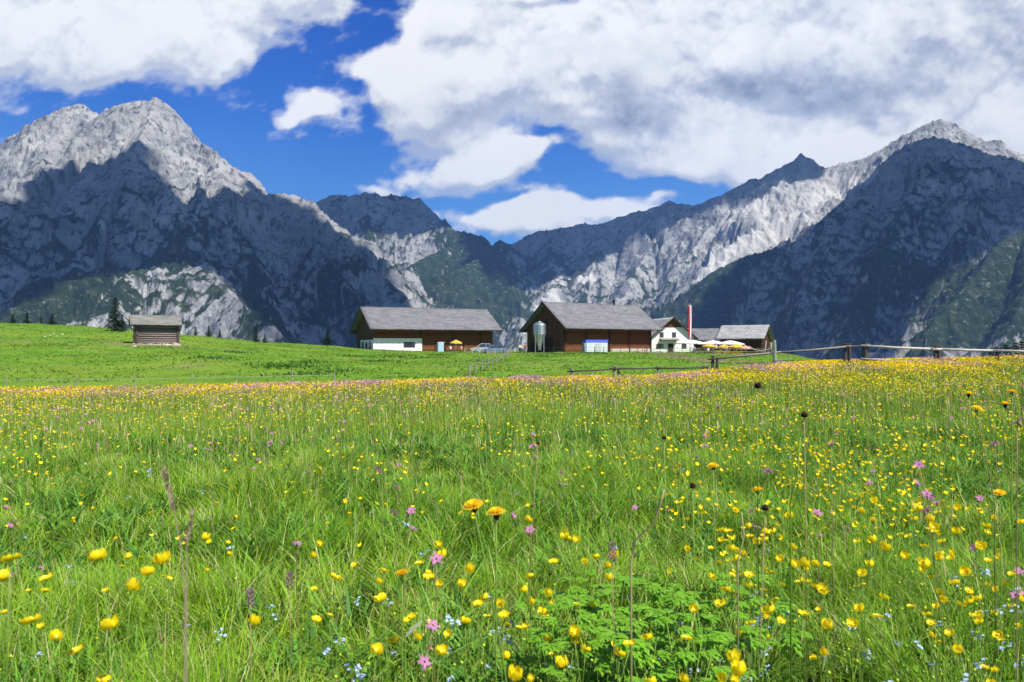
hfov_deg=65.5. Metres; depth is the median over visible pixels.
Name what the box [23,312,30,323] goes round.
spruce tree
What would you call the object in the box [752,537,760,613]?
buttercup
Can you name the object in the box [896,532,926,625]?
buttercup
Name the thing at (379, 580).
buttercup
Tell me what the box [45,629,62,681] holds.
buttercup
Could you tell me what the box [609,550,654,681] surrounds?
buttercup
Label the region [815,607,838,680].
buttercup
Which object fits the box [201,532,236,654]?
buttercup
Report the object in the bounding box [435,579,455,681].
buttercup
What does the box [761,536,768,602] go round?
buttercup
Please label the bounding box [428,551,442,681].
ragged robin
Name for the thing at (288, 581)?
purple spike
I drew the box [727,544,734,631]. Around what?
buttercup
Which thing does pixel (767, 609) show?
buttercup
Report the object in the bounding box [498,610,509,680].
buttercup
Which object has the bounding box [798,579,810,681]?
buttercup
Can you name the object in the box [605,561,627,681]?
buttercup
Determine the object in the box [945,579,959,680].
buttercup
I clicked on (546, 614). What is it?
buttercup
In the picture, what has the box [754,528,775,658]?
buttercup
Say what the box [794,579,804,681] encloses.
buttercup
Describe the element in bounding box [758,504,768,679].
dark seed head
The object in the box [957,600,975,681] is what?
buttercup
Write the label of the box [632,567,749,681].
leafy herb
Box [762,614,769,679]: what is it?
buttercup
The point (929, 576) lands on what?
buttercup
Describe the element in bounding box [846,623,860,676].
forget me not
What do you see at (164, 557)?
buttercup
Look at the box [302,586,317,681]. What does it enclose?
buttercup
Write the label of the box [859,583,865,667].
buttercup
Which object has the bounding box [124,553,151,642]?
buttercup
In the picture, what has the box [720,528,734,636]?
buttercup
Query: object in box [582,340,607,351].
storage box
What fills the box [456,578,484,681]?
buttercup
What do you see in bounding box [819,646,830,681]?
buttercup
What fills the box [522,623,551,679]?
buttercup
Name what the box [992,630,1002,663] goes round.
buttercup
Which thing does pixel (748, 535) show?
buttercup
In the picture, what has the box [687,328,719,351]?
lodge wing
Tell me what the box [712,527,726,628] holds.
buttercup
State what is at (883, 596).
buttercup
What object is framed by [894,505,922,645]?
buttercup
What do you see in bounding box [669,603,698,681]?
buttercup
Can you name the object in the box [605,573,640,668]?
buttercup
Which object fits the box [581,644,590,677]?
buttercup
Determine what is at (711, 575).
buttercup
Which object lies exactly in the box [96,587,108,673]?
buttercup
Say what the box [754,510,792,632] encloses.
buttercup
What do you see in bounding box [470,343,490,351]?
car
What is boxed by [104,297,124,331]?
spruce tree
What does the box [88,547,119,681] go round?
buttercup
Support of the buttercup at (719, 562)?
on the ground at (168, 373)
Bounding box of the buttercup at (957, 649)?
[953,643,962,681]
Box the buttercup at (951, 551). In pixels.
[949,549,960,638]
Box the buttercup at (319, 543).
[316,540,339,676]
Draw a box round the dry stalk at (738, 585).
[737,512,744,650]
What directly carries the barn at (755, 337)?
on the ground at (168, 373)
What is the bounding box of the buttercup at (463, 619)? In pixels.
[460,616,470,681]
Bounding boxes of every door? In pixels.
[435,341,446,351]
[439,343,442,351]
[531,343,534,351]
[539,337,552,352]
[596,343,600,351]
[668,343,672,351]
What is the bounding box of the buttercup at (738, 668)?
[731,659,745,681]
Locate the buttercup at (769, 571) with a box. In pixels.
[761,570,774,680]
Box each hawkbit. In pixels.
[392,568,408,681]
[463,499,506,681]
[486,507,505,681]
[707,463,718,649]
[751,486,762,627]
[965,391,973,577]
[971,405,1001,618]
[993,489,1005,681]
[1002,401,1015,608]
[1007,389,1017,452]
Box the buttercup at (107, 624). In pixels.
[100,614,118,681]
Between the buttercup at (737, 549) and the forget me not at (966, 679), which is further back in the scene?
the buttercup at (737, 549)
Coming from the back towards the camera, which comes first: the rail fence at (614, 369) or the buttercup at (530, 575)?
the rail fence at (614, 369)
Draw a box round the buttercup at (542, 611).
[538,606,546,681]
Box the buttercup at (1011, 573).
[1000,570,1017,679]
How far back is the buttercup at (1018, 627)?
2.47 m
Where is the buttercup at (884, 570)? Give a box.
[880,542,897,601]
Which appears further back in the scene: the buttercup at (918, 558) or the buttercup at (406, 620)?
the buttercup at (918, 558)
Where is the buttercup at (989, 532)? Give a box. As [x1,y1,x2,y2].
[966,529,991,585]
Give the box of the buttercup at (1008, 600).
[1006,521,1023,657]
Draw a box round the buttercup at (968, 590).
[964,586,974,680]
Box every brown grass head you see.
[160,465,185,681]
[184,507,194,681]
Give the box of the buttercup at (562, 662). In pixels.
[556,655,568,681]
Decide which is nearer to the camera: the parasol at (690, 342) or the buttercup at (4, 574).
the buttercup at (4, 574)
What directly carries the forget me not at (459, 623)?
on the ground at (168, 373)
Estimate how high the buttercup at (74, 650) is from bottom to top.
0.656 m
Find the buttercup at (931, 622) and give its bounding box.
[926,619,936,679]
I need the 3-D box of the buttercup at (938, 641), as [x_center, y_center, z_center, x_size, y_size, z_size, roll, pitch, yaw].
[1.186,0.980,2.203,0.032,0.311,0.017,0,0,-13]
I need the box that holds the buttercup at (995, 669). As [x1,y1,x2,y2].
[991,666,999,681]
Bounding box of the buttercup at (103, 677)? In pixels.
[96,673,110,681]
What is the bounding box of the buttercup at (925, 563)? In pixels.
[888,557,930,681]
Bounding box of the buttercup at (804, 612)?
[798,609,810,681]
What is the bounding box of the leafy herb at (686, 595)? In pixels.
[604,565,720,677]
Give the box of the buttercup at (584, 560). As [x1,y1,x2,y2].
[568,557,587,664]
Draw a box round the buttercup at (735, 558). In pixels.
[709,554,740,676]
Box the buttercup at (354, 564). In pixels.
[344,561,356,676]
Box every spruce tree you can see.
[8,314,16,322]
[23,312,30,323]
[47,315,56,324]
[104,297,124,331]
[118,314,127,330]
[205,326,212,336]
[251,328,260,341]
[320,330,332,345]
[1001,344,1009,356]
[1008,345,1013,355]
[1012,343,1020,356]
[1016,339,1023,358]
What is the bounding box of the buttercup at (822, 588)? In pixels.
[817,582,858,681]
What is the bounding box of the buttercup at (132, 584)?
[124,577,140,681]
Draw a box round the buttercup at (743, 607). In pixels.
[740,572,748,638]
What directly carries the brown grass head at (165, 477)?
on the ground at (168, 373)
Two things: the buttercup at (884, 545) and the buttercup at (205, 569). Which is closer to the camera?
the buttercup at (884, 545)
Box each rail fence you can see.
[567,365,708,376]
[708,342,869,371]
[861,342,1023,363]
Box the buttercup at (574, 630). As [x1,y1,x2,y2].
[569,624,580,681]
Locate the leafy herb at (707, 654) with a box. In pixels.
[611,608,771,681]
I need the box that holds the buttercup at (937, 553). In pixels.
[935,550,945,681]
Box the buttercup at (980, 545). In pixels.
[975,540,997,679]
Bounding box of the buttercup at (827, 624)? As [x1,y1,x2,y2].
[821,618,832,681]
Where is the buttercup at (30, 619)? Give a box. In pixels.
[19,613,41,681]
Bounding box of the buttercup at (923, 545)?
[920,544,928,644]
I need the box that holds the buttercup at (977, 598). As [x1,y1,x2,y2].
[972,594,981,681]
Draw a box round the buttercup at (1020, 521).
[1017,519,1023,555]
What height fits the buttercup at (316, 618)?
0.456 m
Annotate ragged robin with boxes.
[3,506,21,608]
[10,572,13,679]
[189,444,191,507]
[204,439,213,499]
[294,541,301,655]
[305,472,309,564]
[375,466,392,677]
[388,485,399,649]
[398,462,400,516]
[403,507,416,615]
[417,618,439,681]
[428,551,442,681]
[511,512,516,642]
[525,524,534,631]
[529,432,536,513]
[557,470,570,545]
[632,505,637,561]
[701,434,708,482]
[711,403,721,624]
[725,467,774,665]
[746,508,766,605]
[812,508,822,679]
[816,534,823,652]
[827,441,835,681]
[861,469,874,535]
[913,460,953,659]
[914,480,945,647]
[921,499,940,614]
[931,494,935,550]
[968,544,975,593]
[971,495,983,613]
[990,441,1006,640]
[1010,567,1023,681]
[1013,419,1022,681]
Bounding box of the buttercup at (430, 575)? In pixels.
[421,572,434,681]
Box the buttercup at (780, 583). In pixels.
[779,582,789,680]
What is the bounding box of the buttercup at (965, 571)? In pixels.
[925,565,970,681]
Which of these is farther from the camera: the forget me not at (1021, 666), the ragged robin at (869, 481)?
the ragged robin at (869, 481)
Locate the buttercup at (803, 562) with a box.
[799,557,844,681]
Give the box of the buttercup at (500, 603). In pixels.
[480,598,504,681]
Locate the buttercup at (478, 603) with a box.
[460,600,483,681]
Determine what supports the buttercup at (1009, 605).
on the ground at (168, 373)
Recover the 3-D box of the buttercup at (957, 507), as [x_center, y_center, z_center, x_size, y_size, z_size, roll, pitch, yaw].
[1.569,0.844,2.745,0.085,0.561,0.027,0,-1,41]
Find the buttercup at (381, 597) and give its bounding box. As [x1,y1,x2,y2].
[374,592,390,681]
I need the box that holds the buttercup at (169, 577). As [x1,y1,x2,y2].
[167,576,172,648]
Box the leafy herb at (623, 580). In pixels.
[565,570,672,681]
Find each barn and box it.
[349,307,502,351]
[519,300,662,352]
[715,325,776,352]
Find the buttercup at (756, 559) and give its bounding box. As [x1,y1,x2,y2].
[748,541,759,596]
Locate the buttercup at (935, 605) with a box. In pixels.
[932,603,940,678]
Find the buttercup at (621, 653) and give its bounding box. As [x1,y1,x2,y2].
[614,646,626,680]
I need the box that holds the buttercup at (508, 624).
[505,622,515,681]
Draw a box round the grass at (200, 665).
[0,361,1023,681]
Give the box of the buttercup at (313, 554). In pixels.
[310,551,331,642]
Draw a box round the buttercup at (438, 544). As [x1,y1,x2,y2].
[434,540,441,676]
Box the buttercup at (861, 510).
[857,507,893,611]
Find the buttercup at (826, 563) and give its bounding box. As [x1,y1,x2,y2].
[818,561,832,681]
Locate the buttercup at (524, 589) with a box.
[520,585,546,681]
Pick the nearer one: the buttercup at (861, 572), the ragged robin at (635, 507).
the buttercup at (861, 572)
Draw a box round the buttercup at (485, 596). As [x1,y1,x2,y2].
[474,591,488,678]
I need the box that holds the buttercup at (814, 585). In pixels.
[803,583,816,681]
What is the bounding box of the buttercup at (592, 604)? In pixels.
[588,601,599,678]
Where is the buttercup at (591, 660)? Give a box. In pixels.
[573,602,592,681]
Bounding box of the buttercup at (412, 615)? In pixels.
[407,612,423,681]
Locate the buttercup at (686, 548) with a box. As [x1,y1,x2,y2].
[676,544,689,609]
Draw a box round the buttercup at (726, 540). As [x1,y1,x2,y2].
[723,539,735,628]
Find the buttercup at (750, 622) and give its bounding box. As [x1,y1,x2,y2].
[745,620,769,681]
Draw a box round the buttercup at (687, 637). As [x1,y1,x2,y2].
[681,634,693,673]
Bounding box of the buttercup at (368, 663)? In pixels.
[367,595,380,680]
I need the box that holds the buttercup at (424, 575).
[421,573,432,641]
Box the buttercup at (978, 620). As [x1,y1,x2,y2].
[973,618,983,675]
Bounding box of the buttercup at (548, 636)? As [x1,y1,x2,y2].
[543,633,551,664]
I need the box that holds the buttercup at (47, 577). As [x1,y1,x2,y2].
[7,572,53,678]
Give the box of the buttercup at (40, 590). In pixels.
[9,588,49,681]
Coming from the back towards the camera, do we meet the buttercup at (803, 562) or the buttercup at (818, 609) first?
the buttercup at (818, 609)
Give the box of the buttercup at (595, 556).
[591,553,598,635]
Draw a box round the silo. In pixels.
[533,321,545,351]
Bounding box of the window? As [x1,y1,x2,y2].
[404,342,414,346]
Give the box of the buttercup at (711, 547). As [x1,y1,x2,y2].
[700,546,714,610]
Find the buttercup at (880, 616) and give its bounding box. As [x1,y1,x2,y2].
[872,613,898,681]
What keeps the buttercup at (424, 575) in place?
on the ground at (168, 373)
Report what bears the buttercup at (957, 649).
on the ground at (168, 373)
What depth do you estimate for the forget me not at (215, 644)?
2.47 m
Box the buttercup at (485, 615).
[483,614,494,681]
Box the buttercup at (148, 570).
[130,565,154,681]
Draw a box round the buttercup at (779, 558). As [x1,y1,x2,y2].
[775,554,800,681]
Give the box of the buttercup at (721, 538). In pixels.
[718,536,734,624]
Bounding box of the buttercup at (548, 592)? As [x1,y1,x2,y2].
[544,587,565,681]
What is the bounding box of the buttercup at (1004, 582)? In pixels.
[1000,580,1006,672]
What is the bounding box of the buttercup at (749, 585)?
[744,582,753,659]
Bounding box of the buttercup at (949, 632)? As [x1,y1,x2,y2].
[944,629,967,681]
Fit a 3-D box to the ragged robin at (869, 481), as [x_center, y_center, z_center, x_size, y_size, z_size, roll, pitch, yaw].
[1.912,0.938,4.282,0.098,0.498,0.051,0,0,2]
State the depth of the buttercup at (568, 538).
2.50 m
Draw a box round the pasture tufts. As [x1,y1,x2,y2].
[0,322,817,382]
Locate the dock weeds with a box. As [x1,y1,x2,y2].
[188,350,623,378]
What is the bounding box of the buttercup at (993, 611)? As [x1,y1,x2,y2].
[986,610,998,676]
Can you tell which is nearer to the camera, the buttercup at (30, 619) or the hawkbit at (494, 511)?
the buttercup at (30, 619)
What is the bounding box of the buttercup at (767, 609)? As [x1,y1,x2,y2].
[730,601,775,681]
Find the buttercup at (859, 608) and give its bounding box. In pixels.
[827,602,864,681]
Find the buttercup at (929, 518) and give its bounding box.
[925,513,960,628]
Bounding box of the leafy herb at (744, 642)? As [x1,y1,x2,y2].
[696,598,812,681]
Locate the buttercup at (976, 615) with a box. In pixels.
[933,613,980,681]
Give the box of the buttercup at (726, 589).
[714,586,730,665]
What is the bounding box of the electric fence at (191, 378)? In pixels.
[5,370,334,389]
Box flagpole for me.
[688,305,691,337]
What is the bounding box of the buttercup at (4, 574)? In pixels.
[0,566,10,647]
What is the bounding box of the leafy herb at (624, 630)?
[536,599,673,681]
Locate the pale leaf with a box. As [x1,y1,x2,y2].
[405,621,422,681]
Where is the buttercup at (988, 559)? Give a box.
[975,557,992,632]
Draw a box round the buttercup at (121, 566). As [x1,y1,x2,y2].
[119,565,128,634]
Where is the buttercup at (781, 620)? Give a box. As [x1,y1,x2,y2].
[777,616,786,681]
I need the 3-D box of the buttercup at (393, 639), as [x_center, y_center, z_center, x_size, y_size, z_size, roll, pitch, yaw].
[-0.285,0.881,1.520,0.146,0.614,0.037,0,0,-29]
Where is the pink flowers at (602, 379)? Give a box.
[0,354,1023,447]
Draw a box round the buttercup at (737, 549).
[734,547,742,636]
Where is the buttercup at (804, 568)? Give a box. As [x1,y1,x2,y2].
[798,567,808,680]
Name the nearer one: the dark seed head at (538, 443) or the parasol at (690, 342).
the dark seed head at (538, 443)
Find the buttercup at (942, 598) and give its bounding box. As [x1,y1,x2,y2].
[933,595,947,681]
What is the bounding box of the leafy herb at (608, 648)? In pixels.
[497,601,619,681]
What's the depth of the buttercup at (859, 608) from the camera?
1.89 m
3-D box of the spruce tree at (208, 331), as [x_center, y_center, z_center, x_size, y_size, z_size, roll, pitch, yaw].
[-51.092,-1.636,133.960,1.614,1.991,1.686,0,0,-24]
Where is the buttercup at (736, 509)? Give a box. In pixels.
[732,506,748,612]
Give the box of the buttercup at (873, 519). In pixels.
[870,516,875,601]
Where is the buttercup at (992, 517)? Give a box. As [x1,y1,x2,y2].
[989,514,996,593]
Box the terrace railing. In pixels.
[655,348,757,353]
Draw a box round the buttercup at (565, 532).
[525,529,568,681]
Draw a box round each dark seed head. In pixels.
[527,441,539,622]
[662,436,667,592]
[689,483,696,680]
[754,382,761,681]
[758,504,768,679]
[799,411,807,681]
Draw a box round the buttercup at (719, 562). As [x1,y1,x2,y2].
[717,560,728,628]
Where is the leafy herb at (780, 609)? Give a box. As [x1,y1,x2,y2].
[690,569,800,675]
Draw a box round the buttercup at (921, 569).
[918,566,926,672]
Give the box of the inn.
[651,317,698,351]
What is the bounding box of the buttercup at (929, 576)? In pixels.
[927,575,952,666]
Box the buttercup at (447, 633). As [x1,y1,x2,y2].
[443,629,451,681]
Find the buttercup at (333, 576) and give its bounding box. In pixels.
[330,573,359,680]
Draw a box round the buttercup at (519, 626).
[515,625,527,680]
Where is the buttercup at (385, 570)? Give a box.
[379,568,395,679]
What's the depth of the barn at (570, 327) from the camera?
148.27 m
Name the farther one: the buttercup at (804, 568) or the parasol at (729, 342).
the parasol at (729, 342)
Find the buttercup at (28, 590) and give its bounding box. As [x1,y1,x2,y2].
[25,588,33,672]
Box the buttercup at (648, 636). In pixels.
[626,632,652,681]
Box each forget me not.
[29,651,43,665]
[145,469,151,513]
[212,627,222,676]
[217,634,235,677]
[267,604,280,676]
[270,613,284,654]
[321,648,329,681]
[330,636,345,681]
[354,596,375,673]
[355,664,365,681]
[380,598,392,678]
[387,651,396,681]
[403,521,418,560]
[405,552,422,609]
[443,614,455,681]
[447,616,476,681]
[478,627,500,681]
[500,635,508,678]
[505,635,522,680]
[676,618,694,680]
[747,591,765,673]
[751,617,762,681]
[758,616,775,670]
[762,647,770,681]
[786,610,797,681]
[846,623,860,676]
[862,650,876,677]
[863,613,891,681]
[892,640,901,677]
[913,621,940,681]
[914,641,933,681]
[961,673,968,681]
[973,658,985,681]
[977,568,990,653]
[982,610,992,656]
[991,605,1013,681]
[999,641,1015,674]
[1014,657,1023,681]
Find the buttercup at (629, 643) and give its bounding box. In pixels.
[620,640,635,681]
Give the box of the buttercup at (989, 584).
[977,581,990,640]
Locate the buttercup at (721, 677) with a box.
[717,671,726,681]
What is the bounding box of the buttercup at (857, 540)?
[853,538,860,637]
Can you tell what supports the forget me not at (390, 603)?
on the ground at (168, 373)
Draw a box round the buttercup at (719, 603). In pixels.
[714,598,745,681]
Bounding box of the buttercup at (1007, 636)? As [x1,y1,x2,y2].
[1006,627,1023,681]
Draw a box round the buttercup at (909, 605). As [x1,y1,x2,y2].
[905,604,916,680]
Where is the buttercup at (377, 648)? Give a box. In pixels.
[370,642,383,681]
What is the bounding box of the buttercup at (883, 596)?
[847,593,889,681]
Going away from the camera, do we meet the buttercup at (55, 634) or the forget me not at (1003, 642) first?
the buttercup at (55, 634)
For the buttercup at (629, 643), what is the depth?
1.69 m
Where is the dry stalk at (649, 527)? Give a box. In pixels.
[630,490,664,681]
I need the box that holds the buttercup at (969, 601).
[964,599,973,679]
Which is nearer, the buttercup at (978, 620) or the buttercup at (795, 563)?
the buttercup at (978, 620)
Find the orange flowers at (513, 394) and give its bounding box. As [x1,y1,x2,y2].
[1,354,1023,445]
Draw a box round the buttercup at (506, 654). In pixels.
[503,651,509,671]
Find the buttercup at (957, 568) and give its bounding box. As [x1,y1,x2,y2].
[957,531,974,620]
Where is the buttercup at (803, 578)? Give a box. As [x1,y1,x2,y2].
[801,577,810,628]
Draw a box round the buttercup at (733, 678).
[730,675,740,681]
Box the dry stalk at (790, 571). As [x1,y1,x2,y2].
[790,437,800,681]
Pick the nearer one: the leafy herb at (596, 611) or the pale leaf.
the pale leaf
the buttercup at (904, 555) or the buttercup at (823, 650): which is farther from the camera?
the buttercup at (904, 555)
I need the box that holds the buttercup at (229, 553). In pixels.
[227,550,240,657]
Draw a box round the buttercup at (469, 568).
[465,562,490,681]
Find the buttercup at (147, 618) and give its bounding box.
[139,589,148,634]
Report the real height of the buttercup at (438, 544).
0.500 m
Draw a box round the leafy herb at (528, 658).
[489,589,600,681]
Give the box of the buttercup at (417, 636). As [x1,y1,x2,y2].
[414,632,422,679]
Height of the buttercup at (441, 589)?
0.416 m
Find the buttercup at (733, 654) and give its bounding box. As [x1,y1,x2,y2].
[725,648,740,681]
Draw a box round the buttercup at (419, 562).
[414,560,426,681]
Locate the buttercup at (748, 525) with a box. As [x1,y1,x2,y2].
[735,523,750,599]
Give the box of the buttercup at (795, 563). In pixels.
[791,558,800,679]
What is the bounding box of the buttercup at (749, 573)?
[744,570,754,681]
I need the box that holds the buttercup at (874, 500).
[856,495,877,607]
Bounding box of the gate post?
[772,340,790,364]
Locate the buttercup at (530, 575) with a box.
[522,572,533,672]
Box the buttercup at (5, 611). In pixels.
[0,609,7,681]
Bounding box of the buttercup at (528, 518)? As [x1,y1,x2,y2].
[525,515,561,623]
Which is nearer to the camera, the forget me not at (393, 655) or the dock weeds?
the forget me not at (393, 655)
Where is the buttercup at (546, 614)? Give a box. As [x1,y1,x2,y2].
[539,612,551,680]
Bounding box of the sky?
[0,0,1023,244]
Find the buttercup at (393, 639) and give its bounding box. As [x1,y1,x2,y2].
[382,634,399,681]
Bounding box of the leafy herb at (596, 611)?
[528,576,629,681]
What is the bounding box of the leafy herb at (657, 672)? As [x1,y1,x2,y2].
[593,590,717,681]
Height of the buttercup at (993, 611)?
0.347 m
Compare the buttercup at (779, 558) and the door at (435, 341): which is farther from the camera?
the door at (435, 341)
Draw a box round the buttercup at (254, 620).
[249,614,260,681]
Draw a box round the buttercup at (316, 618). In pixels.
[311,615,336,680]
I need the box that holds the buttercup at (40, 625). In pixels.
[33,622,44,680]
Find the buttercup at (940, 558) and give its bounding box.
[935,555,954,650]
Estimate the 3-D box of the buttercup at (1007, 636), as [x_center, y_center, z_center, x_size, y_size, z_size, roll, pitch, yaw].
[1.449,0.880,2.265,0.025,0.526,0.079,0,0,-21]
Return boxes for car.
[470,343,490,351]
[481,345,506,352]
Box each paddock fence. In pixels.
[464,347,508,353]
[468,349,509,376]
[544,346,646,353]
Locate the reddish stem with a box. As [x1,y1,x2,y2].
[979,417,995,680]
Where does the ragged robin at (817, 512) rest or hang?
on the ground at (168, 373)
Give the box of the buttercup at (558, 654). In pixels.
[554,653,561,681]
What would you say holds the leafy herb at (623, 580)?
on the ground at (168, 373)
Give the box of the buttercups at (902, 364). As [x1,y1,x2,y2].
[0,354,1023,653]
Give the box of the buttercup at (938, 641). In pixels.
[935,640,941,670]
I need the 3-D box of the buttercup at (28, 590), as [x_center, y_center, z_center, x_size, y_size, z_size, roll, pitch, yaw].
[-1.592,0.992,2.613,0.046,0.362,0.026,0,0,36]
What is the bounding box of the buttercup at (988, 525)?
[971,522,990,628]
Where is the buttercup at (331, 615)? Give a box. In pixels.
[326,613,341,681]
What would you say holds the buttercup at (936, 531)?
on the ground at (168, 373)
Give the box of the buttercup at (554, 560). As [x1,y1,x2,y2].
[538,558,558,642]
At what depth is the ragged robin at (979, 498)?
3.01 m
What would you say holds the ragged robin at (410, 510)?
on the ground at (168, 373)
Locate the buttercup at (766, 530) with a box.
[761,528,786,605]
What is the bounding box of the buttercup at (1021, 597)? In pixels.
[1019,594,1023,610]
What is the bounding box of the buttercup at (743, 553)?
[741,550,747,622]
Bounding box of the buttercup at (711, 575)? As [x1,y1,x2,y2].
[708,571,732,665]
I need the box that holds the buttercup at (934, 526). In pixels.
[920,521,939,670]
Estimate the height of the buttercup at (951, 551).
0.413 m
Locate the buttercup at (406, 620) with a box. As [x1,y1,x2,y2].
[403,617,415,681]
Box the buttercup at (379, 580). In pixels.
[376,577,387,681]
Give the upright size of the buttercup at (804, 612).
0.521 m
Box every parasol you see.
[450,340,461,343]
[676,340,705,352]
[699,340,719,352]
[702,344,714,353]
[716,340,744,344]
[728,343,741,350]
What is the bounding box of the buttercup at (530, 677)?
[527,673,534,681]
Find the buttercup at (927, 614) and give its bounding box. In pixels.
[922,611,935,681]
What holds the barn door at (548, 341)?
in the barn at (570, 327)
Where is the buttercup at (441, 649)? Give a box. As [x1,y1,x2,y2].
[435,644,447,681]
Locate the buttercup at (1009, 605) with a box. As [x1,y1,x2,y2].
[1008,604,1023,663]
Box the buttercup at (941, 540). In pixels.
[938,538,974,628]
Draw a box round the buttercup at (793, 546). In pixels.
[789,543,824,679]
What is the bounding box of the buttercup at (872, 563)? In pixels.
[845,559,874,681]
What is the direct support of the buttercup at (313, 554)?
on the ground at (168, 373)
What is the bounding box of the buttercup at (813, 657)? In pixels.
[809,653,816,677]
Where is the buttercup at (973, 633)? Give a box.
[966,596,974,668]
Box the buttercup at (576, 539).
[568,534,580,681]
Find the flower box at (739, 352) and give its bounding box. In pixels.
[730,351,742,354]
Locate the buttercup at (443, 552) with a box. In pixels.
[409,547,446,681]
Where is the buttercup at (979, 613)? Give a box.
[974,612,985,678]
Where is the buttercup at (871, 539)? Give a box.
[850,535,876,672]
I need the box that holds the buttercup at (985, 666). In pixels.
[980,664,990,678]
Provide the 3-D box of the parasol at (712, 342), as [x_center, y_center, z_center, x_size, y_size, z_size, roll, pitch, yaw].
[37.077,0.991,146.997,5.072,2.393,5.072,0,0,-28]
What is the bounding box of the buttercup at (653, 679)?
[646,676,656,681]
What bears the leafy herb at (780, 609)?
on the ground at (168, 373)
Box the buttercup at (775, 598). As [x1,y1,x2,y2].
[772,597,778,681]
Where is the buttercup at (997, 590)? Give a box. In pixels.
[992,585,1010,681]
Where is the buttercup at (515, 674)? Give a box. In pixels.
[508,664,522,681]
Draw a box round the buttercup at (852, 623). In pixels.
[847,618,858,681]
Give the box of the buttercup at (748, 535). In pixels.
[739,533,753,619]
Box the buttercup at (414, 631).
[410,626,430,680]
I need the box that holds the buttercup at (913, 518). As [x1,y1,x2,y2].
[910,516,917,618]
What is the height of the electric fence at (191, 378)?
1.180 m
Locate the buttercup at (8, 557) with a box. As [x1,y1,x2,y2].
[0,552,21,681]
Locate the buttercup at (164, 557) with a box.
[146,551,170,681]
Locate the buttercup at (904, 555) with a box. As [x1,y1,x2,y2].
[900,550,910,681]
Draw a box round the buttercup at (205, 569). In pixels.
[203,568,209,662]
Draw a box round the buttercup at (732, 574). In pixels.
[729,572,747,674]
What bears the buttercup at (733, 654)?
on the ground at (168, 373)
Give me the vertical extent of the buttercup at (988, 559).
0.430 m
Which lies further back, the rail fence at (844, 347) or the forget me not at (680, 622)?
the rail fence at (844, 347)
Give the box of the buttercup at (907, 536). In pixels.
[898,533,911,613]
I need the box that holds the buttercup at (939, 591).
[936,588,946,681]
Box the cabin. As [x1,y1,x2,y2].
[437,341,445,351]
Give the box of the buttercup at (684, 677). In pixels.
[679,672,689,681]
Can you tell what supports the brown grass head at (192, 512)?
on the ground at (168, 373)
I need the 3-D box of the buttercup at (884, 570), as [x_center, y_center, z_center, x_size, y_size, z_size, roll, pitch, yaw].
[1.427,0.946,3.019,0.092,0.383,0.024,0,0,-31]
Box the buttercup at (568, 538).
[553,535,571,669]
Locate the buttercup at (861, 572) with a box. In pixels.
[857,568,869,670]
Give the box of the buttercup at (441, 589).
[440,547,446,628]
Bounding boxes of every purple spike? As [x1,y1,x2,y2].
[245,587,254,681]
[285,570,293,681]
[608,541,616,681]
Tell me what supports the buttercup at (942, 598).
on the ground at (168, 373)
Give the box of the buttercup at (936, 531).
[922,529,940,632]
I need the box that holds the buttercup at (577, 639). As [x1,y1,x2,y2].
[570,636,579,663]
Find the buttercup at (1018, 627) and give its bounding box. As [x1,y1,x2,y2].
[1011,596,1023,678]
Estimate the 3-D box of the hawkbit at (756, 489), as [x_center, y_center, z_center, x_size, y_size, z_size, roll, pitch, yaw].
[0.738,0.790,2.395,0.037,0.704,0.038,0,0,0]
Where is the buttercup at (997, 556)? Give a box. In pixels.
[996,553,1015,632]
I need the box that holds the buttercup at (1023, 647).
[1020,591,1023,675]
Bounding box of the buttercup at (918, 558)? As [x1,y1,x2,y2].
[913,556,920,625]
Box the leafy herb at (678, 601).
[636,587,748,681]
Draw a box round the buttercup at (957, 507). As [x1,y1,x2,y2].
[953,504,981,633]
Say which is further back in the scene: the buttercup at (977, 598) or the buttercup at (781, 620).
the buttercup at (977, 598)
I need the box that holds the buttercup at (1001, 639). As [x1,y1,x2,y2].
[985,638,1004,681]
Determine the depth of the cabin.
147.08 m
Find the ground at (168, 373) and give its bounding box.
[0,323,1023,681]
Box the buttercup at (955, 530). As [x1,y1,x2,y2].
[951,527,961,631]
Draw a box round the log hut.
[128,314,181,345]
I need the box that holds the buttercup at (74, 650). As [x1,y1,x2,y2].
[65,643,83,681]
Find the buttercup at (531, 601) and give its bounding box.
[528,597,552,675]
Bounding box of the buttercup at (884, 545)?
[880,540,926,681]
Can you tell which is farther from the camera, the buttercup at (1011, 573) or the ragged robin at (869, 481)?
the ragged robin at (869, 481)
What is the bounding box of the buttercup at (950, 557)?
[946,554,983,627]
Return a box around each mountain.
[0,97,436,346]
[316,192,571,350]
[510,119,1023,316]
[651,136,1023,360]
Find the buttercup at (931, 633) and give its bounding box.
[929,630,942,681]
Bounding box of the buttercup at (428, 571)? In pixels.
[426,569,434,653]
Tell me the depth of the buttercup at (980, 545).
2.25 m
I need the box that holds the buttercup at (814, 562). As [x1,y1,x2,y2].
[811,560,846,678]

